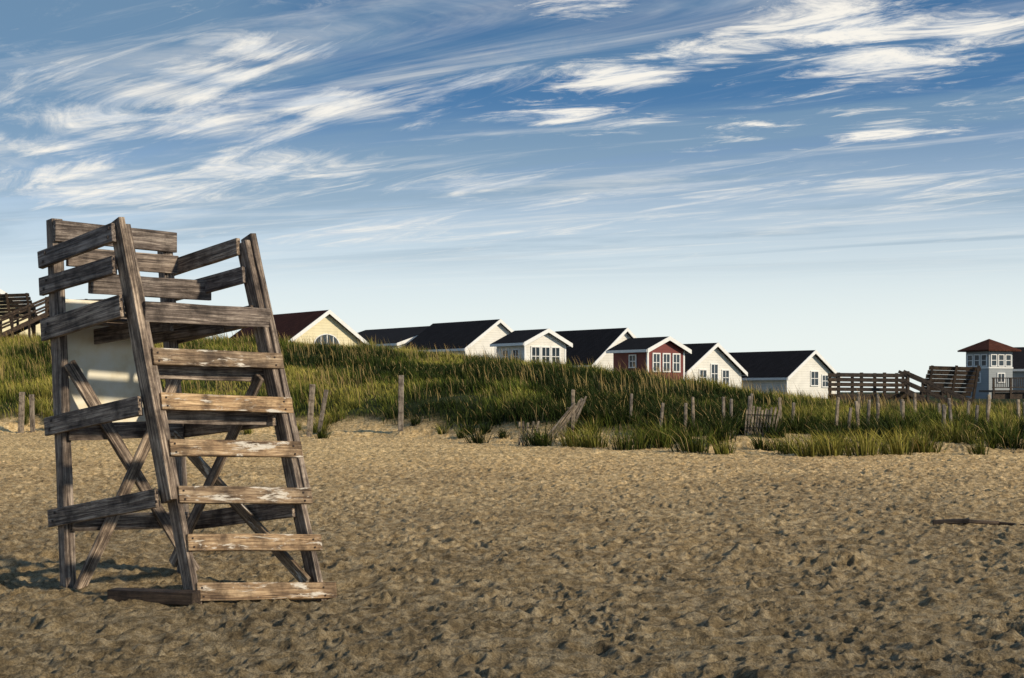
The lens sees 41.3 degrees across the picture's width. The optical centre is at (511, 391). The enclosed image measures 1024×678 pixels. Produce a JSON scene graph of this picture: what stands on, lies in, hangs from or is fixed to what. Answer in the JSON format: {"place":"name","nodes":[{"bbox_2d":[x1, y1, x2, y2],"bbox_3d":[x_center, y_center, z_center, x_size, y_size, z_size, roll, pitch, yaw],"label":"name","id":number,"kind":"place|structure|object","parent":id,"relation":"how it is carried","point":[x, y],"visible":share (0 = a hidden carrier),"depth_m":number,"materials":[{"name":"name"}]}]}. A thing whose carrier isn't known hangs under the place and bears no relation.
{"place":"outdoors","nodes":[
{"label":"outdoors","id":0,"kind":"place"},
{"bbox_2d":[0,344,1023,677],"bbox_3d":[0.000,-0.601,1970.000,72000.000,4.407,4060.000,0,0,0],"label":"sand beach ground","id":1,"kind":"structure","parent":0,"point":[448,554],"depth_m":11.63,"materials":[{"name":"beige sand"}]},
{"bbox_2d":[0,297,40,336],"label":"walls","id":2,"kind":"structure","parent":1,"relation":"on","point":[38,329],"depth_m":89.97,"materials":[{"name":"beige"}]},
{"bbox_2d":[0,293,103,339],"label":"wooden dune walkway","id":3,"kind":"structure","parent":1,"relation":"on","point":[17,310],"depth_m":69.86,"materials":[{"name":"brown wood"}]},
{"bbox_2d":[37,217,336,604],"bbox_3d":[-2.507,0.203,10.364,1.873,3.073,1.526,0,0,42],"label":"lifeguard chair","id":4,"kind":"object","parent":1,"relation":"on","point":[112,366],"visible":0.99,"depth_m":10.37,"materials":[{"name":"brown wood"}]},
{"bbox_2d":[18,375,403,436],"bbox_3d":[-10.587,0.582,46.811,15.091,2.252,0.890,0,0,18],"label":"dune fence post row","id":5,"kind":"object","parent":1,"relation":"on","point":[21,413],"visible":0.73,"depth_m":45.24,"materials":[{"name":"brown wood"}]},
{"bbox_2d":[294,315,361,346],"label":"walls","id":6,"kind":"structure","parent":1,"relation":"on","point":[328,324],"depth_m":95.16,"materials":[{"name":"beige wood"}]},
{"bbox_2d":[230,310,327,341],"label":"roof","id":7,"kind":"structure","parent":6,"relation":"on","point":[291,324],"depth_m":96.13,"materials":[{"name":"red"}]},
{"bbox_2d":[288,310,329,341],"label":"rake board","id":8,"kind":"object","parent":7,"relation":"attached to","point":[311,325],"visible":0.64,"depth_m":93.74,"materials":[{"name":"white wood"}]},
{"bbox_2d":[314,334,339,343],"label":"arch frame","id":9,"kind":"object","parent":6,"relation":"attached to","point":[325,334],"visible":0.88,"depth_m":94.81,"materials":[{"name":"white wood"}]},
{"bbox_2d":[316,335,338,345],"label":"arch glass","id":10,"kind":"object","parent":9,"relation":"in","point":[320,338],"visible":0.69,"depth_m":95.02,"materials":[{"name":"grey glass"}]},
{"bbox_2d":[329,314,364,344],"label":"roof","id":11,"kind":"structure","parent":6,"relation":"on","point":[345,328],"depth_m":96.00,"materials":[{"name":"red"}]},
{"bbox_2d":[330,310,366,341],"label":"rake board","id":12,"kind":"object","parent":11,"relation":"attached to","point":[344,324],"visible":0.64,"depth_m":95.58,"materials":[{"name":"white wood"}]},
{"bbox_2d":[378,342,408,349],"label":"walls","id":13,"kind":"structure","parent":1,"relation":"on","point":[400,346],"depth_m":122.10,"materials":[{"name":"white"}]},
{"bbox_2d":[358,326,428,343],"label":"roof","id":14,"kind":"structure","parent":13,"relation":"on","point":[392,335],"depth_m":127.15,"materials":[{"name":"black"}]},
{"bbox_2d":[376,343,396,345],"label":"fascia","id":15,"kind":"structure","parent":14,"relation":"attached to","point":[393,344],"depth_m":121.89,"materials":[{"name":"white wood"}]},
{"bbox_2d":[397,335,417,345],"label":"rake board","id":16,"kind":"object","parent":14,"relation":"attached to","point":[405,341],"visible":0.29,"depth_m":121.67,"materials":[{"name":"white wood"}]},
{"bbox_2d":[434,323,509,357],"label":"walls","id":17,"kind":"structure","parent":1,"relation":"on","point":[497,332],"depth_m":114.37,"materials":[{"name":"white wood"}]},
{"bbox_2d":[401,319,499,350],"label":"roof","id":18,"kind":"structure","parent":17,"relation":"on","point":[458,335],"depth_m":116.88,"materials":[{"name":"black"}]},
{"bbox_2d":[418,348,464,351],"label":"fascia","id":19,"kind":"structure","parent":18,"relation":"attached to","point":[462,349],"depth_m":114.09,"materials":[{"name":"white wood"}]},
{"bbox_2d":[465,319,500,350],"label":"rake board","id":20,"kind":"object","parent":18,"relation":"attached to","point":[483,334],"visible":1,"depth_m":113.49,"materials":[{"name":"white wood"}]},
{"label":"roof","id":21,"kind":"object","parent":17,"relation":"on","visible":0},
{"bbox_2d":[501,320,512,331],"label":"rake board","id":22,"kind":"object","parent":21,"relation":"attached to","point":[506,326],"visible":0.36,"depth_m":115.10,"materials":[{"name":"white wood"}]},
{"bbox_2d":[0,328,1022,416],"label":"sea oats","id":23,"kind":"object","parent":1,"relation":"on","point":[659,383],"visible":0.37,"depth_m":53.79,"materials":[{"name":"green plant"}]},
{"bbox_2d":[0,332,1023,440],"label":"dune grass","id":24,"kind":"structure","parent":1,"relation":"on","point":[408,366],"depth_m":51.62,"materials":[{"name":"green plant"}]},
{"bbox_2d":[0,375,1023,456],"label":"dune grass tussocks","id":25,"kind":"object","parent":1,"relation":"on","point":[830,442],"visible":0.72,"depth_m":36.24,"materials":[{"name":"green plant"}]},
{"bbox_2d":[497,333,565,363],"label":"walls","id":26,"kind":"structure","parent":1,"relation":"on","point":[547,339],"depth_m":100.11,"materials":[{"name":"white wood"}]},
{"bbox_2d":[491,329,545,343],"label":"roof","id":27,"kind":"structure","parent":26,"relation":"on","point":[519,336],"depth_m":100.57,"materials":[{"name":"black"}]},
{"bbox_2d":[490,343,523,346],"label":"fascia","id":28,"kind":"structure","parent":27,"relation":"attached to","point":[506,344],"depth_m":99.72,"materials":[{"name":"white wood"}]},
{"bbox_2d":[524,328,548,345],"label":"rake board","id":29,"kind":"object","parent":27,"relation":"attached to","point":[537,336],"visible":1,"depth_m":98.96,"materials":[{"name":"white wood"}]},
{"bbox_2d":[523,345,525,360],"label":"corner board","id":30,"kind":"object","parent":26,"relation":"attached to","point":[524,351],"visible":0.36,"depth_m":98.81,"materials":[{"name":"white wood"}]},
{"bbox_2d":[532,347,538,361],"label":"window glass","id":31,"kind":"object","parent":26,"relation":"attached to","point":[533,351],"visible":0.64,"depth_m":99.33,"materials":[{"name":"grey glass"}]},
{"bbox_2d":[542,348,548,361],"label":"window glass","id":32,"kind":"object","parent":26,"relation":"attached to","point":[547,352],"visible":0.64,"depth_m":100.03,"materials":[{"name":"grey glass"}]},
{"bbox_2d":[552,348,558,362],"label":"window glass","id":33,"kind":"object","parent":26,"relation":"attached to","point":[553,351],"visible":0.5,"depth_m":100.56,"materials":[{"name":"grey glass"}]},
{"bbox_2d":[564,345,565,363],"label":"corner board","id":34,"kind":"object","parent":26,"relation":"attached to","point":[565,353],"visible":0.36,"depth_m":101.16,"materials":[{"name":"white wood"}]},
{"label":"roof","id":35,"kind":"object","parent":26,"relation":"on","visible":0},
{"bbox_2d":[549,329,572,347],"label":"rake board","id":36,"kind":"object","parent":35,"relation":"attached to","point":[561,338],"visible":1,"depth_m":100.40,"materials":[{"name":"white wood"}]},
{"bbox_2d":[52,390,1023,445],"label":"sand fence","id":37,"kind":"object","parent":1,"relation":"on","point":[574,409],"visible":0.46,"depth_m":38.09,"materials":[{"name":"brown wood"}]},
{"bbox_2d":[595,333,630,372],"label":"walls","id":38,"kind":"structure","parent":1,"relation":"on","point":[603,361],"depth_m":106.97,"materials":[{"name":"white"}]},
{"bbox_2d":[555,328,625,365],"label":"roof","id":39,"kind":"structure","parent":38,"relation":"on","point":[594,343],"depth_m":108.55,"materials":[{"name":"black"}]},
{"bbox_2d":[592,327,627,366],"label":"rake board","id":40,"kind":"object","parent":39,"relation":"attached to","point":[623,333],"visible":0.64,"depth_m":106.61,"materials":[{"name":"white wood"}]},
{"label":"roof","id":41,"kind":"object","parent":38,"relation":"on","visible":0},
{"bbox_2d":[627,328,636,337],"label":"rake board","id":42,"kind":"object","parent":41,"relation":"attached to","point":[631,333],"visible":0.36,"depth_m":107.96,"materials":[{"name":"white wood"}]},
{"bbox_2d":[613,341,683,379],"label":"walls","id":43,"kind":"structure","parent":1,"relation":"on","point":[666,347],"depth_m":98.34,"materials":[{"name":"red wood"}]},
{"bbox_2d":[630,356,634,366],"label":"window glass","id":44,"kind":"object","parent":43,"relation":"attached to","point":[633,360],"visible":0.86,"depth_m":97.95,"materials":[{"name":"grey glass"}]},
{"bbox_2d":[607,336,668,350],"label":"roof","id":45,"kind":"structure","parent":43,"relation":"on","point":[637,343],"depth_m":98.70,"materials":[{"name":"black"}]},
{"bbox_2d":[606,349,646,352],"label":"fascia","id":46,"kind":"structure","parent":45,"relation":"attached to","point":[626,351],"depth_m":97.98,"materials":[{"name":"white wood"}]},
{"bbox_2d":[647,336,669,352],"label":"rake board","id":47,"kind":"object","parent":45,"relation":"attached to","point":[658,344],"visible":1,"depth_m":96.97,"materials":[{"name":"white wood"}]},
{"bbox_2d":[646,352,648,371],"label":"corner board","id":48,"kind":"object","parent":43,"relation":"attached to","point":[647,359],"visible":0.36,"depth_m":96.89,"materials":[{"name":"white wood"}]},
{"bbox_2d":[654,354,658,370],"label":"window glass","id":49,"kind":"object","parent":43,"relation":"attached to","point":[655,361],"visible":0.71,"depth_m":97.31,"materials":[{"name":"grey glass"}]},
{"bbox_2d":[652,354,653,370],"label":"window frame","id":50,"kind":"object","parent":49,"relation":"attached to","point":[652,361],"visible":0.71,"depth_m":97.12,"materials":[{"name":"white wood"}]},
{"bbox_2d":[659,354,660,370],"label":"window frame","id":51,"kind":"object","parent":49,"relation":"attached to","point":[660,362],"visible":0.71,"depth_m":97.56,"materials":[{"name":"white wood"}]},
{"bbox_2d":[664,354,668,370],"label":"window glass","id":52,"kind":"object","parent":43,"relation":"attached to","point":[667,361],"visible":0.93,"depth_m":97.99,"materials":[{"name":"grey glass"}]},
{"bbox_2d":[662,354,663,370],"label":"window frame","id":53,"kind":"object","parent":52,"relation":"attached to","point":[662,361],"visible":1,"depth_m":97.73,"materials":[{"name":"white wood"}]},
{"bbox_2d":[669,354,670,370],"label":"window frame","id":54,"kind":"object","parent":52,"relation":"attached to","point":[670,362],"visible":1,"depth_m":98.16,"materials":[{"name":"white wood"}]},
{"bbox_2d":[674,355,678,370],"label":"window glass","id":55,"kind":"object","parent":43,"relation":"attached to","point":[677,362],"visible":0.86,"depth_m":98.67,"materials":[{"name":"grey glass"}]},
{"bbox_2d":[672,354,673,369],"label":"window frame","id":56,"kind":"object","parent":55,"relation":"attached to","point":[672,361],"visible":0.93,"depth_m":98.36,"materials":[{"name":"white wood"}]},
{"bbox_2d":[683,351,684,378],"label":"corner board","id":57,"kind":"object","parent":43,"relation":"attached to","point":[683,364],"visible":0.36,"depth_m":99.05,"materials":[{"name":"white wood"}]},
{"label":"roof","id":58,"kind":"object","parent":43,"relation":"on","visible":0},
{"bbox_2d":[670,336,691,353],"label":"rake board","id":59,"kind":"object","parent":58,"relation":"attached to","point":[679,344],"visible":1,"depth_m":98.33,"materials":[{"name":"white wood"}]},
{"bbox_2d":[688,348,740,386],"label":"walls","id":60,"kind":"structure","parent":1,"relation":"on","point":[716,355],"depth_m":105.40,"materials":[{"name":"white wood"}]},
{"bbox_2d":[683,343,715,371],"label":"roof","id":61,"kind":"structure","parent":60,"relation":"on","point":[700,350],"depth_m":104.69,"materials":[{"name":"black"}]},
{"bbox_2d":[686,342,717,375],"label":"rake board","id":62,"kind":"object","parent":61,"relation":"attached to","point":[710,351],"visible":0.93,"depth_m":103.55,"materials":[{"name":"white wood"}]},
{"bbox_2d":[700,370,705,380],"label":"window glass","id":63,"kind":"object","parent":60,"relation":"attached to","point":[703,372],"visible":0.57,"depth_m":104.18,"materials":[{"name":"grey glass"}]},
{"bbox_2d":[712,365,716,380],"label":"window glass","id":64,"kind":"object","parent":60,"relation":"attached to","point":[715,372],"visible":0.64,"depth_m":105.06,"materials":[{"name":"grey glass"}]},
{"bbox_2d":[723,371,728,384],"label":"window glass","id":65,"kind":"object","parent":60,"relation":"attached to","point":[727,375],"visible":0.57,"depth_m":105.88,"materials":[{"name":"grey glass"}]},
{"bbox_2d":[717,347,744,374],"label":"roof","id":66,"kind":"structure","parent":60,"relation":"on","point":[727,357],"depth_m":106.08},
{"bbox_2d":[718,343,747,375],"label":"rake board","id":67,"kind":"object","parent":66,"relation":"attached to","point":[742,369],"visible":1,"depth_m":105.92,"materials":[{"name":"white wood"}]},
{"bbox_2d":[741,355,835,398],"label":"walls","id":68,"kind":"structure","parent":1,"relation":"on","point":[800,378],"depth_m":111.71,"materials":[{"name":"white wood"}]},
{"bbox_2d":[729,350,814,378],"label":"roof","id":69,"kind":"structure","parent":68,"relation":"on","point":[775,364],"depth_m":112.96,"materials":[{"name":"black"}]},
{"bbox_2d":[741,378,786,379],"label":"fascia","id":70,"kind":"structure","parent":69,"relation":"attached to","point":[764,378],"depth_m":111.15,"materials":[{"name":"white wood"}]},
{"bbox_2d":[788,350,815,379],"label":"rake board","id":71,"kind":"object","parent":69,"relation":"attached to","point":[796,370],"visible":1,"depth_m":110.43,"materials":[{"name":"white wood"}]},
{"bbox_2d":[811,372,817,384],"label":"window glass","id":72,"kind":"object","parent":68,"relation":"attached to","point":[812,376],"visible":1,"depth_m":112.17,"materials":[{"name":"grey glass"}]},
{"bbox_2d":[823,376,827,385],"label":"window glass","id":73,"kind":"object","parent":68,"relation":"attached to","point":[825,380],"visible":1,"depth_m":113.11,"materials":[{"name":"grey glass"}]},
{"bbox_2d":[815,354,836,377],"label":"roof","id":74,"kind":"structure","parent":68,"relation":"on","point":[829,369],"depth_m":112.98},
{"bbox_2d":[816,350,841,377],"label":"rake board","id":75,"kind":"object","parent":74,"relation":"attached to","point":[825,362],"visible":0.79,"depth_m":112.52,"materials":[{"name":"white wood"}]},
{"bbox_2d":[828,365,980,407],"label":"wooden dune walkway","id":76,"kind":"structure","parent":1,"relation":"on","point":[941,386],"depth_m":66.08,"materials":[{"name":"brown wood"}]},
{"bbox_2d":[932,518,1023,525],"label":"driftwood","id":77,"kind":"object","parent":1,"relation":"on","point":[955,521],"visible":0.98,"depth_m":15.21,"materials":[{"name":"brown wood"}]},
{"bbox_2d":[957,339,1020,398],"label":"lookout tower","id":78,"kind":"structure","parent":1,"relation":"on","point":[992,358],"depth_m":116.88,"materials":[{"name":"grey"}]},
{"bbox_2d":[968,355,971,365],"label":"window glass","id":79,"kind":"structure","parent":78,"relation":"in","point":[969,357],"depth_m":118.12,"materials":[{"name":"grey glass"}]},
{"bbox_2d":[975,355,978,365],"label":"window glass","id":80,"kind":"structure","parent":78,"relation":"in","point":[976,356],"depth_m":117.49,"materials":[{"name":"grey glass"}]},
{"bbox_2d":[982,355,985,365],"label":"window glass","id":81,"kind":"structure","parent":78,"relation":"in","point":[983,356],"depth_m":116.69,"materials":[{"name":"grey glass"}]},
{"bbox_2d":[992,355,995,365],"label":"window glass","id":82,"kind":"structure","parent":78,"relation":"in","point":[993,356],"depth_m":116.43,"materials":[{"name":"grey glass"}]},
{"bbox_2d":[999,355,1002,365],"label":"window glass","id":83,"kind":"structure","parent":78,"relation":"in","point":[1000,356],"depth_m":116.74,"materials":[{"name":"grey glass"}]},
{"bbox_2d":[998,374,1003,381],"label":"window glass","id":84,"kind":"structure","parent":78,"relation":"in","point":[999,375],"depth_m":116.74,"materials":[{"name":"grey glass"}]},
{"bbox_2d":[1006,355,1010,365],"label":"window glass","id":85,"kind":"structure","parent":78,"relation":"in","point":[1008,357],"depth_m":117.11,"materials":[{"name":"grey glass"}]},
{"bbox_2d":[979,378,1023,398],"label":"house deck","id":86,"kind":"structure","parent":1,"relation":"on","point":[1008,394],"depth_m":110.48,"materials":[{"name":"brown wood"}]},
{"bbox_2d":[1013,371,1023,389],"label":"walls","id":87,"kind":"structure","parent":1,"relation":"on","point":[1018,374],"depth_m":120.27,"materials":[{"name":"grey wood"}]},
{"bbox_2d":[1013,347,1023,368],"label":"roof","id":88,"kind":"structure","parent":87,"relation":"on","point":[1018,359],"depth_m":121.85,"materials":[{"name":"black"}]},
{"bbox_2d":[0,0,1023,391],"label":"sky","id":89,"kind":"structure","parent":0,"point":[842,180],"materials":[{"name":"blue"}]}
]}

